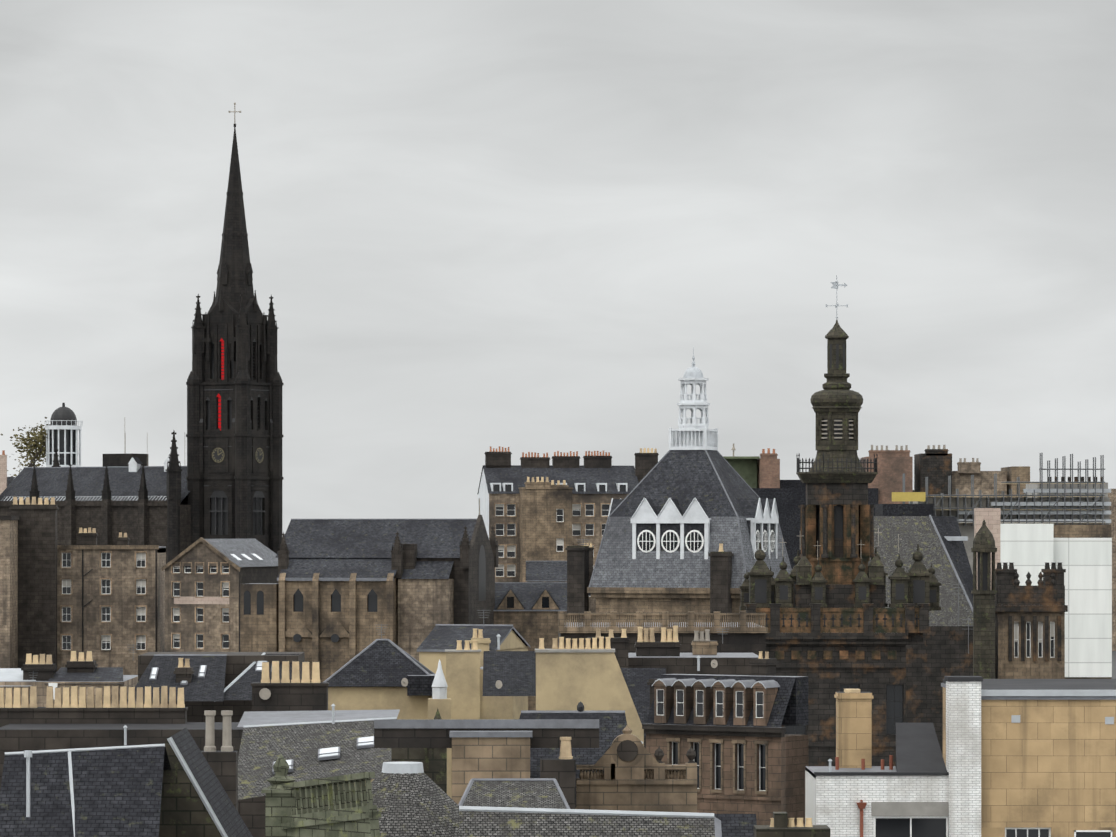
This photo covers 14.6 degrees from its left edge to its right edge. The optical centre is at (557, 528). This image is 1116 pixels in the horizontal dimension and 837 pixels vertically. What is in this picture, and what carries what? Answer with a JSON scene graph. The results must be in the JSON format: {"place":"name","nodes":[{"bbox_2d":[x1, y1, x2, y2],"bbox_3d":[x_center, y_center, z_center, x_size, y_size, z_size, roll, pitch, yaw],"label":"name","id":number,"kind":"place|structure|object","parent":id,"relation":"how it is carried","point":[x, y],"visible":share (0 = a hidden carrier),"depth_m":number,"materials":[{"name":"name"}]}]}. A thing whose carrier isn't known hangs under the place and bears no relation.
{"place":"outdoors","nodes":[
{"label":"outdoors","id":0,"kind":"place"},
{"bbox_2d":[0,417,51,476],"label":"tree","id":1,"kind":"object","parent":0,"point":[40,438],"visible":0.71,"depth_m":1000.61,"materials":[{"name":"green plant"}]},
{"bbox_2d":[0,403,82,493],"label":"domed cupola","id":2,"kind":"object","parent":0,"point":[63,435],"visible":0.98,"depth_m":994.50,"materials":[{"name":"white paint"}]},
{"bbox_2d":[0,103,283,563],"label":"church","id":3,"kind":"structure","parent":0,"point":[225,482],"depth_m":801.27,"materials":[{"name":"stone"}]},
{"bbox_2d":[0,0,1115,536],"label":"sky","id":4,"kind":"structure","parent":0,"point":[473,226],"materials":[{"name":"grey"}]},
{"bbox_2d":[477,446,658,709],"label":"tenement block","id":5,"kind":"structure","parent":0,"point":[540,514],"depth_m":548.71,"materials":[{"name":"brown stone"}]},
{"bbox_2d":[350,701,829,836],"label":"roofs","id":6,"kind":"structure","parent":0,"point":[580,771],"depth_m":108.45,"materials":[{"name":"stone"}]},
{"bbox_2d":[642,651,807,824],"bbox_3d":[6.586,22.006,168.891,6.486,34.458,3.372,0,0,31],"label":"building","id":7,"kind":"structure","parent":0,"point":[751,756],"depth_m":167.35,"materials":[{"name":"red stone"}]},
{"bbox_2d":[739,275,940,765],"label":"church tower","id":8,"kind":"structure","parent":0,"point":[833,624],"depth_m":299.58,"materials":[{"name":"stone"}]},
{"bbox_2d":[723,444,1115,755],"bbox_3d":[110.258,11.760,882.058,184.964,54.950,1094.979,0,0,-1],"label":"blocks","id":9,"kind":"structure","parent":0,"point":[1023,566],"depth_m":428.97,"materials":[{"name":"stone"}]},
{"bbox_2d":[1111,651,1115,678],"bbox_3d":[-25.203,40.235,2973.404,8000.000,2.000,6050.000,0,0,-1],"label":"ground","id":10,"kind":"structure","parent":0,"point":[1113,665],"depth_m":1249.15,"materials":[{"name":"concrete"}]},
{"bbox_2d":[0,497,278,674],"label":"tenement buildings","id":11,"kind":"structure","parent":10,"relation":"on","point":[107,605],"depth_m":445.05,"materials":[{"name":"brown stone"}]},
{"bbox_2d":[0,651,446,836],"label":"roofs","id":12,"kind":"structure","parent":10,"relation":"on","point":[239,744],"depth_m":124.65,"materials":[{"name":"grey stone"}]},
{"bbox_2d":[29,539,831,771],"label":"roof clutter aerials","id":13,"kind":"object","parent":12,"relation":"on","point":[498,684],"visible":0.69,"depth_m":196.47,"materials":[{"name":"metal"}]},
{"bbox_2d":[240,498,498,681],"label":"church hall","id":14,"kind":"structure","parent":10,"relation":"on","point":[336,595],"depth_m":417.88,"materials":[{"name":"beige stone"}]},
{"bbox_2d":[324,611,767,809],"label":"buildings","id":15,"kind":"structure","parent":10,"relation":"on","point":[614,660],"depth_m":198.45,"materials":[{"name":"brown stone"}]},
{"bbox_2d":[565,347,791,621],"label":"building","id":16,"kind":"structure","parent":10,"relation":"on","point":[692,522],"depth_m":380.50,"materials":[{"name":"grey stone"}]},
{"bbox_2d":[805,676,1115,836],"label":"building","id":17,"kind":"structure","parent":10,"relation":"on","point":[1028,758],"depth_m":118.63,"materials":[{"name":"stone"}]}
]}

